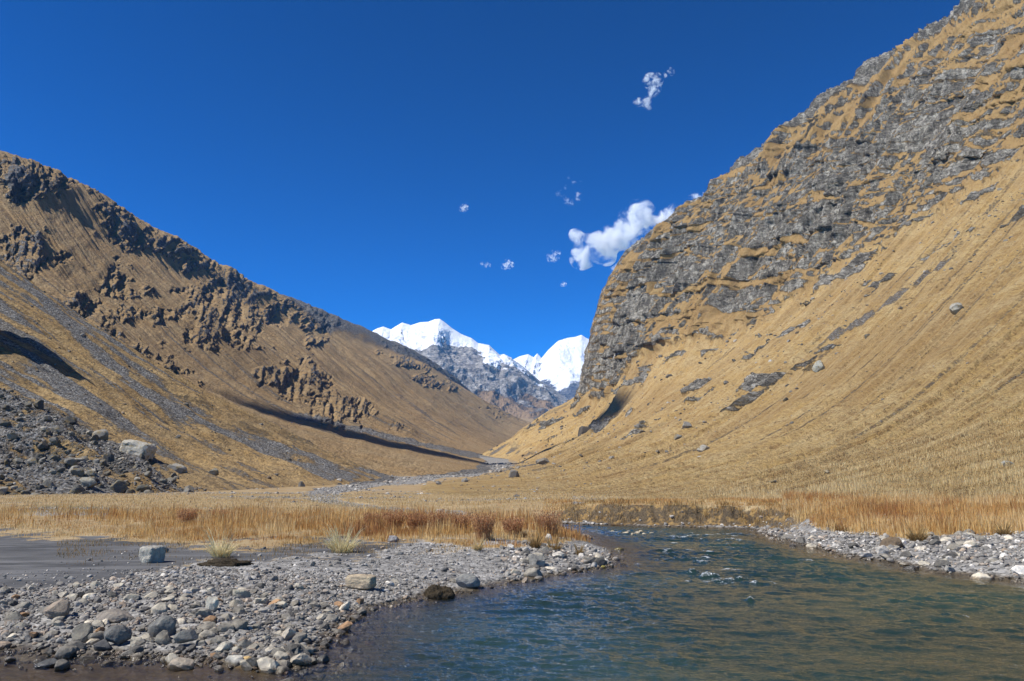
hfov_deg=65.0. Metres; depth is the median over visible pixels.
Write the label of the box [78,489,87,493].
boulder
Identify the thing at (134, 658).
stone
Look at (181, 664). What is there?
stone
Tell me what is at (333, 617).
stone
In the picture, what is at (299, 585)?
stone
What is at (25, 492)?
boulder
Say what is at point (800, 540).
stone
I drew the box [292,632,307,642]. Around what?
stone
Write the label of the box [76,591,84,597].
stone
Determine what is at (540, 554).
stone
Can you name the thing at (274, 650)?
stone
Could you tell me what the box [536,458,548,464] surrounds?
boulder
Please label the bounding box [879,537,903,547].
stone
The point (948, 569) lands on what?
stone
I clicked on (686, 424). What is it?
boulder
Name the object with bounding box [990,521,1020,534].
grass tussock
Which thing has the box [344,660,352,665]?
stone
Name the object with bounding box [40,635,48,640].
stone
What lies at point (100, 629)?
stone
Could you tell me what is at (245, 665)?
stone
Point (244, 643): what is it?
stone
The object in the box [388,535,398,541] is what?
stone
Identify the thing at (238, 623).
stone
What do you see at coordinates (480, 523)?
dry shrub
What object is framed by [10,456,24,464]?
boulder
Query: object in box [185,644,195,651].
stone
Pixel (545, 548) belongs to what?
stone
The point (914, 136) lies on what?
mountain
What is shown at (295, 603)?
stone
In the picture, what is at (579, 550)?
grass tussock
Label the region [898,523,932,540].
grass tussock
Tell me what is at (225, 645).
stone
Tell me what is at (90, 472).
boulder
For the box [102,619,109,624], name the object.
stone
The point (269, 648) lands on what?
stone
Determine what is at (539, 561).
stone
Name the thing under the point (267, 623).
stone
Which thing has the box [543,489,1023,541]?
bank grass
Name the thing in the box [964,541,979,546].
stone
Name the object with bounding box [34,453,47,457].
boulder
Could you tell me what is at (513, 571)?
stone
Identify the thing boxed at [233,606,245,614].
stone
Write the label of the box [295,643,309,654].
stone
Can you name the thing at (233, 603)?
stone
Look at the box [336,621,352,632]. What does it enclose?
stone
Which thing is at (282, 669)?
stone
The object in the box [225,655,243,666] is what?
stone
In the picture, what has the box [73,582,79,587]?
stone
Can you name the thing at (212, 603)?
stone
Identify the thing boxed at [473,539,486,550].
grass tussock
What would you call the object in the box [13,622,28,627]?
stone
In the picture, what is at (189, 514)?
dry shrub
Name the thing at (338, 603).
stone
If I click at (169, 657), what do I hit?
stone
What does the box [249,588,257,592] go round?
stone
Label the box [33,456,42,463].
boulder
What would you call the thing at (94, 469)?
boulder
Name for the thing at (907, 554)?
stone
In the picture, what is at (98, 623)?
stone
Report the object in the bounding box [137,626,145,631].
stone
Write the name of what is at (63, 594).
stone
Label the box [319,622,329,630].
stone
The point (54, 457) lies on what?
boulder
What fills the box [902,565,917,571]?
stone
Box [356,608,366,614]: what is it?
stone
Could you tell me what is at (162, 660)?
stone
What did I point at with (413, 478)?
streambed stones
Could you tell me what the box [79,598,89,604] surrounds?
stone
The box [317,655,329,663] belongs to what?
stone
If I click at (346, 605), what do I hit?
stone
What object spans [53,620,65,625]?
stone
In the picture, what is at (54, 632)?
stone
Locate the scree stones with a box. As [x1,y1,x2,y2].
[2,262,393,493]
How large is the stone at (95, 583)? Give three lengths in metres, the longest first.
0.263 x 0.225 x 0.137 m
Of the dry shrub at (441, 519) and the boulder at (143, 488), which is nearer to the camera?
the dry shrub at (441, 519)
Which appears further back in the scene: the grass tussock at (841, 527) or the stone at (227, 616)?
the grass tussock at (841, 527)
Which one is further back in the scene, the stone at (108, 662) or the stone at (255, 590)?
the stone at (255, 590)
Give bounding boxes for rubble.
[0,388,206,493]
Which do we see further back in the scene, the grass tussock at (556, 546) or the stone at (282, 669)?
the grass tussock at (556, 546)
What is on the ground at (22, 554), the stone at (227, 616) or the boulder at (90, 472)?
the stone at (227, 616)
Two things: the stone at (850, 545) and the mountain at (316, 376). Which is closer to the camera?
the stone at (850, 545)
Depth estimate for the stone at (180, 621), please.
13.88 m
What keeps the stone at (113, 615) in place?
on the ground at (22, 554)
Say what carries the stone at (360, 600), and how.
on the ground at (22, 554)
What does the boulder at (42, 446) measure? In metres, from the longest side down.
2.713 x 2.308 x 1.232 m
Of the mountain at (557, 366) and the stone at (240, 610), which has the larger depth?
the mountain at (557, 366)
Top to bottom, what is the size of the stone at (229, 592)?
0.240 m
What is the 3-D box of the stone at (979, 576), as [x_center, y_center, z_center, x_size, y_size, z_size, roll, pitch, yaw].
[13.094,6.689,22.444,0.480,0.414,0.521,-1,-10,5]
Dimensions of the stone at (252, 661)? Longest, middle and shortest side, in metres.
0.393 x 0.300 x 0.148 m
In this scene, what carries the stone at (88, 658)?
on the cobbles
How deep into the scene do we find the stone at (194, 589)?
16.93 m
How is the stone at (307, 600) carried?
on the ground at (22, 554)
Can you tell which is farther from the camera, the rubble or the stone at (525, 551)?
the rubble
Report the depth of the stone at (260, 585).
17.94 m
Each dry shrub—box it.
[176,507,200,523]
[209,508,227,517]
[362,511,383,524]
[380,509,405,529]
[404,511,430,531]
[425,508,454,527]
[449,510,472,531]
[468,510,498,539]
[499,515,524,536]
[530,508,565,537]
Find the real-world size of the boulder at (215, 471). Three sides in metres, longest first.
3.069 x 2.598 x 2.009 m
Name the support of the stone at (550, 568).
on the ground at (22, 554)
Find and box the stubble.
[56,530,527,564]
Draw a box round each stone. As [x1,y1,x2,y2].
[0,586,9,592]
[0,600,7,604]
[3,611,23,621]
[4,656,16,664]
[8,600,18,605]
[11,594,19,598]
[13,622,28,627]
[16,601,34,608]
[20,612,29,616]
[27,584,38,589]
[29,631,37,637]
[31,658,43,663]
[34,658,56,669]
[35,642,44,646]
[38,605,48,612]
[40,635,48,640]
[43,599,69,617]
[44,630,57,635]
[46,648,55,656]
[50,616,64,623]
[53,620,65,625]
[53,645,77,659]
[54,659,70,671]
[58,591,68,597]
[65,640,85,650]
[66,593,77,599]
[71,623,92,642]
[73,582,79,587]
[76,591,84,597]
[78,655,96,664]
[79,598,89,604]
[82,593,96,598]
[86,638,100,644]
[87,631,103,639]
[90,581,101,587]
[92,619,103,627]
[93,639,112,650]
[95,627,104,631]
[96,608,133,622]
[97,608,106,611]
[100,660,114,666]
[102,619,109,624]
[104,625,132,644]
[107,591,117,597]
[113,583,124,587]
[117,650,134,659]
[123,594,138,600]
[130,637,141,641]
[130,640,142,647]
[130,645,143,652]
[130,652,142,658]
[130,656,141,663]
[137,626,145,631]
[139,545,165,562]
[140,633,153,641]
[144,592,157,598]
[147,615,175,636]
[151,602,167,614]
[155,630,171,644]
[160,656,166,663]
[161,596,174,601]
[164,585,174,589]
[164,589,177,594]
[165,653,177,664]
[167,657,194,671]
[168,604,179,610]
[173,645,185,652]
[174,629,197,643]
[177,618,185,624]
[179,596,188,600]
[182,593,190,597]
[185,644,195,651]
[190,587,200,592]
[195,608,214,617]
[196,628,203,635]
[197,622,215,629]
[198,640,206,645]
[199,630,215,638]
[203,615,217,621]
[205,596,218,611]
[207,587,216,593]
[210,635,225,643]
[212,653,222,659]
[214,641,233,651]
[217,622,234,631]
[221,613,232,620]
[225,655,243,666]
[226,588,235,595]
[229,600,241,606]
[231,618,247,630]
[232,646,240,651]
[233,589,250,597]
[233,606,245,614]
[239,640,252,648]
[240,659,251,671]
[246,643,257,649]
[246,657,257,668]
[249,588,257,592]
[252,623,261,629]
[254,598,261,603]
[257,583,265,588]
[257,656,279,674]
[258,597,269,604]
[260,592,268,597]
[264,621,272,625]
[265,646,274,653]
[268,599,281,604]
[271,648,285,653]
[273,630,282,636]
[273,651,288,659]
[275,666,290,675]
[277,601,286,606]
[277,659,290,667]
[281,613,291,619]
[282,628,295,640]
[285,642,302,652]
[290,653,310,665]
[291,600,299,605]
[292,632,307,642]
[294,583,303,588]
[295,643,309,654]
[300,643,313,655]
[302,638,310,643]
[303,598,313,603]
[309,601,320,608]
[310,657,317,664]
[316,613,327,619]
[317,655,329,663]
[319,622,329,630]
[319,640,328,647]
[322,608,332,612]
[325,614,338,621]
[330,658,343,663]
[333,629,345,635]
[334,601,343,606]
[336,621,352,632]
[336,662,345,671]
[339,602,349,609]
[339,638,350,647]
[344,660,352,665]
[345,574,376,588]
[346,644,357,651]
[350,614,361,622]
[356,598,363,603]
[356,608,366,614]
[360,621,372,629]
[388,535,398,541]
[455,574,479,588]
[510,569,520,574]
[521,549,529,554]
[524,568,543,577]
[528,553,544,566]
[533,552,545,559]
[538,546,551,551]
[545,566,556,570]
[552,551,563,557]
[571,565,579,570]
[583,557,594,563]
[592,557,606,565]
[796,536,805,543]
[806,543,816,547]
[848,543,859,548]
[858,552,872,557]
[875,545,888,553]
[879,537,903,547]
[879,553,892,558]
[899,562,909,566]
[900,551,911,557]
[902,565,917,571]
[918,561,929,565]
[928,539,940,544]
[933,560,948,567]
[940,537,952,540]
[942,552,957,558]
[945,565,955,572]
[946,543,959,549]
[962,529,975,534]
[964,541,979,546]
[970,572,991,582]
[974,535,988,540]
[1004,534,1012,539]
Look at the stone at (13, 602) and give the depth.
15.63 m
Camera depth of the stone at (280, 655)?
11.77 m
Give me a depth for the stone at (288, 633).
13.14 m
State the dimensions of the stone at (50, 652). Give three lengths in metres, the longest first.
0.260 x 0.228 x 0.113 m
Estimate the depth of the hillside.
292.95 m
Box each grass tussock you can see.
[202,521,242,556]
[320,522,364,552]
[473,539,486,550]
[520,527,528,536]
[524,530,543,547]
[543,536,565,549]
[572,541,586,554]
[828,517,849,529]
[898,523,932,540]
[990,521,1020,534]
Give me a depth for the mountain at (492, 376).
6538.79 m
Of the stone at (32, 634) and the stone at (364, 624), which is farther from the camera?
the stone at (364, 624)
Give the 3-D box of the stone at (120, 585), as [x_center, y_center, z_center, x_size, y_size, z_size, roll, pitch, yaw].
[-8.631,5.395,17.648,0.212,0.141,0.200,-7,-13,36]
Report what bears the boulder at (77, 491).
on the rubble
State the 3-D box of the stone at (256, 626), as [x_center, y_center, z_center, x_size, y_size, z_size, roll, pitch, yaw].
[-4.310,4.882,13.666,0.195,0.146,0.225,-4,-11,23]
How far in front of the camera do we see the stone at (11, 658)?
12.00 m
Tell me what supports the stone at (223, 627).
on the ground at (22, 554)
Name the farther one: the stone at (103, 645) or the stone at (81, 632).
the stone at (81, 632)
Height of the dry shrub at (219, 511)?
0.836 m
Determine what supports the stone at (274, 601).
on the ground at (22, 554)
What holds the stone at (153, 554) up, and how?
on the ground at (22, 554)
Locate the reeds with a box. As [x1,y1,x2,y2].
[0,499,581,551]
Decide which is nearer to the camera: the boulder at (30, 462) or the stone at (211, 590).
the stone at (211, 590)
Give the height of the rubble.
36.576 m
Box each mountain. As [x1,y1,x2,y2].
[0,150,530,475]
[373,319,569,418]
[420,0,1023,499]
[513,335,588,399]
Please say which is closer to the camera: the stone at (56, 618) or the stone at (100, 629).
the stone at (100, 629)
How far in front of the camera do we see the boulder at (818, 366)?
304.66 m
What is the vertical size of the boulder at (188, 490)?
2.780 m
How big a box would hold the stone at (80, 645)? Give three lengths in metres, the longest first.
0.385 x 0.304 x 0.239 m
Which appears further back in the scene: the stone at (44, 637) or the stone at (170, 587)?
the stone at (170, 587)
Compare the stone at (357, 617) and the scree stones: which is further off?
the scree stones
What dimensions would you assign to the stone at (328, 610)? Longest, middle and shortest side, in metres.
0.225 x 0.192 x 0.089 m
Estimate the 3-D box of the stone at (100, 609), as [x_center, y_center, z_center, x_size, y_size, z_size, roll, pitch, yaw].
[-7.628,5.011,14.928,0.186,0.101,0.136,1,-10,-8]
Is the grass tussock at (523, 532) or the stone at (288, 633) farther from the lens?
the grass tussock at (523, 532)
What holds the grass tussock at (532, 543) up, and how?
on the ground at (22, 554)
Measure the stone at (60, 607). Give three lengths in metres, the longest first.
0.441 x 0.332 x 0.313 m
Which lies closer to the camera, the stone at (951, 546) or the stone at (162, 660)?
the stone at (162, 660)
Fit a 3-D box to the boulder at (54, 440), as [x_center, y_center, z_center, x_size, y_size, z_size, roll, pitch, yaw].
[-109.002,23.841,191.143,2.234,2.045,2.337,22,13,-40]
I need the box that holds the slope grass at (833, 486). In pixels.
[437,380,1023,501]
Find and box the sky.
[0,0,959,358]
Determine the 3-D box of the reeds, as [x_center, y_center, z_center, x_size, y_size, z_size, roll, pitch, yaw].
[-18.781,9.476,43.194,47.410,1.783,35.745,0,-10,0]
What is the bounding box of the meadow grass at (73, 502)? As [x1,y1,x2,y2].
[0,491,703,516]
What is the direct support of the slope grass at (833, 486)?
on the ground at (22, 554)
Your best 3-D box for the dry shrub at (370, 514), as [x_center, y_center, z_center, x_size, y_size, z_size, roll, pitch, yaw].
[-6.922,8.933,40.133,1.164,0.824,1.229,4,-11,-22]
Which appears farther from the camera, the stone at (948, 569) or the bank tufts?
the bank tufts
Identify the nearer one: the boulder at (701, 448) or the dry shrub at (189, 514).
the dry shrub at (189, 514)
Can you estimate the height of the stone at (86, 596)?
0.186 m
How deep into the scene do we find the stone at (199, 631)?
13.24 m
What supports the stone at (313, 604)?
on the ground at (22, 554)
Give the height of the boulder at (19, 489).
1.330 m
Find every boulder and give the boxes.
[0,421,11,425]
[0,489,9,494]
[4,459,10,466]
[5,432,17,440]
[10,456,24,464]
[14,487,23,491]
[21,490,30,494]
[23,401,32,407]
[28,457,35,465]
[33,399,43,409]
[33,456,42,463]
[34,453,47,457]
[35,485,44,489]
[36,444,49,448]
[43,416,51,420]
[43,480,54,487]
[49,437,58,443]
[49,454,59,461]
[51,427,63,434]
[57,467,64,472]
[64,416,76,423]
[64,456,77,468]
[70,488,84,493]
[71,465,84,476]
[78,477,96,487]
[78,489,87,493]
[79,454,87,461]
[86,470,94,475]
[87,467,98,472]
[89,436,99,440]
[91,429,108,440]
[99,459,107,465]
[103,453,114,461]
[109,479,128,492]
[119,439,156,460]
[135,484,149,492]
[144,471,151,476]
[167,463,187,472]
[183,488,193,491]
[208,468,218,475]
[298,481,304,486]
[508,470,519,477]
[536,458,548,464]
[578,426,589,436]
[674,434,681,439]
[682,421,691,428]
[697,445,709,451]
[812,360,824,371]
[949,302,962,314]
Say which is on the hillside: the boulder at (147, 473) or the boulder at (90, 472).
the boulder at (147, 473)
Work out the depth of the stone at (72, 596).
16.26 m
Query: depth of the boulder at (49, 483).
155.88 m
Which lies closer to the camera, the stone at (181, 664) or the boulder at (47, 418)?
the stone at (181, 664)
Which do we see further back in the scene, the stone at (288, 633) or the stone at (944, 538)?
the stone at (944, 538)
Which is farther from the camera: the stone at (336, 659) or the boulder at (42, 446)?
the boulder at (42, 446)
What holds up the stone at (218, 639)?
on the ground at (22, 554)
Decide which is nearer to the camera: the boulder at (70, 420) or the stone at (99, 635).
the stone at (99, 635)
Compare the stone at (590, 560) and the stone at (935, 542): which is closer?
the stone at (590, 560)
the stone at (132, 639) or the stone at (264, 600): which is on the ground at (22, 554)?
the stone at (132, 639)
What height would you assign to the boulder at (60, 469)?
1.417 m
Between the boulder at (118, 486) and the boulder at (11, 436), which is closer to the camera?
the boulder at (118, 486)
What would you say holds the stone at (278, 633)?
on the ground at (22, 554)
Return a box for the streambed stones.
[19,462,599,512]
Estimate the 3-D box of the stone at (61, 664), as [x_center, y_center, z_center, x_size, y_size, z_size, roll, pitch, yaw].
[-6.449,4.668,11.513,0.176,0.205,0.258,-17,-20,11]
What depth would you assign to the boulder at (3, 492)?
142.94 m
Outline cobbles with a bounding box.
[0,506,1023,680]
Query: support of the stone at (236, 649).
on the ground at (22, 554)
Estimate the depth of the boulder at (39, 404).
225.51 m
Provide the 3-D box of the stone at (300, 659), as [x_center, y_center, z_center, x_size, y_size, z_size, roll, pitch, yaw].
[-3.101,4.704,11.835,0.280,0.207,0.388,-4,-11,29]
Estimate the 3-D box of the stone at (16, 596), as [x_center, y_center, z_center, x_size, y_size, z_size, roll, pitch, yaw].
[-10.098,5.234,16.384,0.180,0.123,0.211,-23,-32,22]
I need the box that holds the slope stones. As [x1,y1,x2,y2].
[441,175,1023,497]
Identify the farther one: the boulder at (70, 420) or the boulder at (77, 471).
the boulder at (70, 420)
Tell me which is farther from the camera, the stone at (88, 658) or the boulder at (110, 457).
the boulder at (110, 457)
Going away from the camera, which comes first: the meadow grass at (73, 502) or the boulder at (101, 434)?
the meadow grass at (73, 502)
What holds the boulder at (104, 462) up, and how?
on the rubble
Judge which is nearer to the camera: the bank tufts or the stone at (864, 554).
the stone at (864, 554)
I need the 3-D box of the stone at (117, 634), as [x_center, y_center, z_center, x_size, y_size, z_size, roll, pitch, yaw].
[-6.305,4.704,12.858,0.422,0.310,0.266,8,-6,-20]
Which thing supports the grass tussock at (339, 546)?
on the ground at (22, 554)
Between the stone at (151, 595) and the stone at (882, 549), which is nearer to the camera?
the stone at (151, 595)
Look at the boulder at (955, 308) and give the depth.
234.66 m
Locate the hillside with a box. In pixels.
[0,261,395,494]
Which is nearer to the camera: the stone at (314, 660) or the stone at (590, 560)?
the stone at (314, 660)
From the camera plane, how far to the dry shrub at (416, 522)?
36.61 m
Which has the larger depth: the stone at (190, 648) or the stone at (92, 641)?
the stone at (92, 641)
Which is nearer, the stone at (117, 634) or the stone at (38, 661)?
the stone at (38, 661)
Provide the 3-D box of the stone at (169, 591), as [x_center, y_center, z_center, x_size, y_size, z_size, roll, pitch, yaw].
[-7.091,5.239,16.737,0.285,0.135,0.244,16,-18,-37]
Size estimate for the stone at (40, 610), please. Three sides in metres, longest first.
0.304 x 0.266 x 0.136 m
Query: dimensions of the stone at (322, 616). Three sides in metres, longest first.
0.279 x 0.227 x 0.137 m
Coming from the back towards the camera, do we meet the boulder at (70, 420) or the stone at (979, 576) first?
the boulder at (70, 420)
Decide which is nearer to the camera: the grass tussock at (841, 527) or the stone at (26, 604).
the stone at (26, 604)
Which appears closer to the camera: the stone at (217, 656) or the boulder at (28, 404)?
the stone at (217, 656)
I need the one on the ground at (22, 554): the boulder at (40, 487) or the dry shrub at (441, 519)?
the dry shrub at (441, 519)
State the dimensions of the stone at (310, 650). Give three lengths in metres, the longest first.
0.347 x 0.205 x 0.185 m
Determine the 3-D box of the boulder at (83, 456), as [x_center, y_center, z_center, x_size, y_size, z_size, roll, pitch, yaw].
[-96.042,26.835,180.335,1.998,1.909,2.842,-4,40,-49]
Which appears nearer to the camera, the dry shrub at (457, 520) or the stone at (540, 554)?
the stone at (540, 554)
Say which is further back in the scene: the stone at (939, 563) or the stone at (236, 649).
the stone at (939, 563)
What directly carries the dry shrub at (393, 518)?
on the ground at (22, 554)
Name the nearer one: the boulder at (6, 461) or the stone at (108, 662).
the stone at (108, 662)
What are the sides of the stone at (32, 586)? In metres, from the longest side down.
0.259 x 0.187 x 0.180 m
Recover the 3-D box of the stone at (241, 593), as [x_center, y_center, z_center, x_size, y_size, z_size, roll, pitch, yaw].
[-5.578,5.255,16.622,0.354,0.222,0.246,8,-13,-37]
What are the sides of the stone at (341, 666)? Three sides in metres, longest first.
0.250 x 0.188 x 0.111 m
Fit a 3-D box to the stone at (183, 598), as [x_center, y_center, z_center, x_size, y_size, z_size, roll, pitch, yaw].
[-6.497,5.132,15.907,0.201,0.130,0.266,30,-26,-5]
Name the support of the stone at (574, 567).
on the ground at (22, 554)
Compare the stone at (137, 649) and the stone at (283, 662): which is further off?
the stone at (137, 649)
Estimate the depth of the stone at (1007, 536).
30.88 m
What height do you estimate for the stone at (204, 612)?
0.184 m
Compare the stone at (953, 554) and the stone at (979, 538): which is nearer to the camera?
the stone at (953, 554)
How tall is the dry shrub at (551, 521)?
1.338 m
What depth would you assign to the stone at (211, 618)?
13.93 m
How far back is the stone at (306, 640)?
13.05 m
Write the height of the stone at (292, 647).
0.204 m
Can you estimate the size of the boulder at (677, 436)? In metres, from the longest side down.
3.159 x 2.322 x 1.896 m
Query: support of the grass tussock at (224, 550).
on the ground at (22, 554)
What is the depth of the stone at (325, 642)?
13.03 m
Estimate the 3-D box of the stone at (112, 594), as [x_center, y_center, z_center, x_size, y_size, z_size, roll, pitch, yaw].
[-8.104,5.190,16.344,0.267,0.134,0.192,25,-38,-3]
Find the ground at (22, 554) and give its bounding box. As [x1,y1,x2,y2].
[0,418,1023,680]
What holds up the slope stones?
on the mountain at (914, 136)
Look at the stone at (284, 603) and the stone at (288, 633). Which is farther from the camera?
the stone at (284, 603)
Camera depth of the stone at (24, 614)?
14.64 m
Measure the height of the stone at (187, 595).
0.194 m
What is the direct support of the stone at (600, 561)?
on the ground at (22, 554)
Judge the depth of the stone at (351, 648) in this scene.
13.24 m
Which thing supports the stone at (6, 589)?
on the ground at (22, 554)
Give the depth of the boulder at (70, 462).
170.89 m
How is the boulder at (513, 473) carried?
on the ground at (22, 554)
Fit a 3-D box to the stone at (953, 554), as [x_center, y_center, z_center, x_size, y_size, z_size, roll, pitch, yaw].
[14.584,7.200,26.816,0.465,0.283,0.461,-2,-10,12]
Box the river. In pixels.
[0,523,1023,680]
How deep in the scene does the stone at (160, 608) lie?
14.67 m
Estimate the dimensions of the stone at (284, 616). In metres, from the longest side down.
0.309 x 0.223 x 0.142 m
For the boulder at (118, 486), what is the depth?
164.20 m
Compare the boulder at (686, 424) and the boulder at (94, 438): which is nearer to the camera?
the boulder at (94, 438)
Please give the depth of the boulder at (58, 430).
196.34 m
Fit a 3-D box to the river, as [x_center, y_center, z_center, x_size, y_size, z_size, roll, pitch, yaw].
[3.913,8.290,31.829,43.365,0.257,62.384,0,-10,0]
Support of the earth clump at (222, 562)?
on the ground at (22, 554)
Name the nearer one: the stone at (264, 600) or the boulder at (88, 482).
the stone at (264, 600)
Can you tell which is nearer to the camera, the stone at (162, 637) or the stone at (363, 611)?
the stone at (162, 637)
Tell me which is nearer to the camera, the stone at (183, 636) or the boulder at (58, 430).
the stone at (183, 636)
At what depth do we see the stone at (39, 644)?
12.79 m
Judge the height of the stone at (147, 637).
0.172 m
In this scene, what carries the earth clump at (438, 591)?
on the ground at (22, 554)
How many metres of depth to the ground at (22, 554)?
25.55 m
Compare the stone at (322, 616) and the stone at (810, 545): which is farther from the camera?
the stone at (810, 545)
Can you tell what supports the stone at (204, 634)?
on the ground at (22, 554)
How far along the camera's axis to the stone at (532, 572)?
22.62 m
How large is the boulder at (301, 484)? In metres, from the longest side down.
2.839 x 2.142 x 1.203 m
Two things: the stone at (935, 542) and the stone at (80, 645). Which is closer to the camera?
the stone at (80, 645)
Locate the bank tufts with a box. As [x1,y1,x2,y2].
[560,496,806,528]
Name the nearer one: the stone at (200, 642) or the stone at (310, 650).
the stone at (310, 650)
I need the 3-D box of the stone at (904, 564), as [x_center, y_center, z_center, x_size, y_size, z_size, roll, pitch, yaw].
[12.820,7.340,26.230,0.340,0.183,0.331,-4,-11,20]
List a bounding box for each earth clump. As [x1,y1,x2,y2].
[197,557,253,566]
[417,581,456,601]
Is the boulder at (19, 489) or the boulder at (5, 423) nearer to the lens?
the boulder at (19, 489)
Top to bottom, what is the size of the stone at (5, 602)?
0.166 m
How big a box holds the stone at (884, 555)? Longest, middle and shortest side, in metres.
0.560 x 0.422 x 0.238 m
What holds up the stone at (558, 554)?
on the ground at (22, 554)
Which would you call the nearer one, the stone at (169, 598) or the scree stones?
the stone at (169, 598)
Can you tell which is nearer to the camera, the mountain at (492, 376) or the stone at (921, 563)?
the stone at (921, 563)
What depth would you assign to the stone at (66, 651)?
12.25 m
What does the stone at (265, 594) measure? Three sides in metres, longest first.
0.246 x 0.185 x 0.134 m
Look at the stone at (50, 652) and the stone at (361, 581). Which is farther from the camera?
the stone at (361, 581)
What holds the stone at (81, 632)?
on the ground at (22, 554)
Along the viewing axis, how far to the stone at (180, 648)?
12.39 m
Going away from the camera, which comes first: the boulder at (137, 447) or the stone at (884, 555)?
the stone at (884, 555)
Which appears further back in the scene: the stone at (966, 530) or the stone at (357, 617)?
the stone at (966, 530)
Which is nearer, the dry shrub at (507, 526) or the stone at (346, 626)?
the stone at (346, 626)
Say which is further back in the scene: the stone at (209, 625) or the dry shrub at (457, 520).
the dry shrub at (457, 520)
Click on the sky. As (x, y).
(485, 169)
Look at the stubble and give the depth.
27.96 m
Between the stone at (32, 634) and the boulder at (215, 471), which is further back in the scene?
the boulder at (215, 471)
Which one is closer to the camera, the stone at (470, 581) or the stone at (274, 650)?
the stone at (274, 650)
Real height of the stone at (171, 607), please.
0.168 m
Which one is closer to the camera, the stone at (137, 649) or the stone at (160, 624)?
the stone at (137, 649)
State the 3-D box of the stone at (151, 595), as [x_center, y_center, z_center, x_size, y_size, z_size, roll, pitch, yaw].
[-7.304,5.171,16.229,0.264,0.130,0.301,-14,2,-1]
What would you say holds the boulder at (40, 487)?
on the hillside
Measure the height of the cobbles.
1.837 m
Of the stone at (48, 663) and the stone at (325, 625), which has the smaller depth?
the stone at (48, 663)
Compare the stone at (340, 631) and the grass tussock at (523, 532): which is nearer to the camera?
the stone at (340, 631)
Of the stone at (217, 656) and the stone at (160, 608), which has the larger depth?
the stone at (160, 608)
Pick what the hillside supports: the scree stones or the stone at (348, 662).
the scree stones
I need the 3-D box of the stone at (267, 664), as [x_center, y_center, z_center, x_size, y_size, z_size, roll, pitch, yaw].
[-3.454,4.634,11.411,0.388,0.270,0.280,8,-11,12]
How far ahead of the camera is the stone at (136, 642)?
12.62 m
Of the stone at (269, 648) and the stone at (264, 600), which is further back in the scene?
the stone at (264, 600)
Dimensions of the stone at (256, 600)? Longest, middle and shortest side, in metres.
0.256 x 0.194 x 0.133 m
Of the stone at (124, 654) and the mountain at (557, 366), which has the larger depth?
the mountain at (557, 366)
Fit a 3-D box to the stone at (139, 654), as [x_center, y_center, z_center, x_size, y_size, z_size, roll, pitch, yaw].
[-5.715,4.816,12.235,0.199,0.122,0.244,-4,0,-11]
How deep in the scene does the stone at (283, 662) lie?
11.56 m
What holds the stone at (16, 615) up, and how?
on the ground at (22, 554)
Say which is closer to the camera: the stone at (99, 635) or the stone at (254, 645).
the stone at (254, 645)
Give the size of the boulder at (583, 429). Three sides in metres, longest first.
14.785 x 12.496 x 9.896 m
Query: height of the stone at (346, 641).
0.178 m

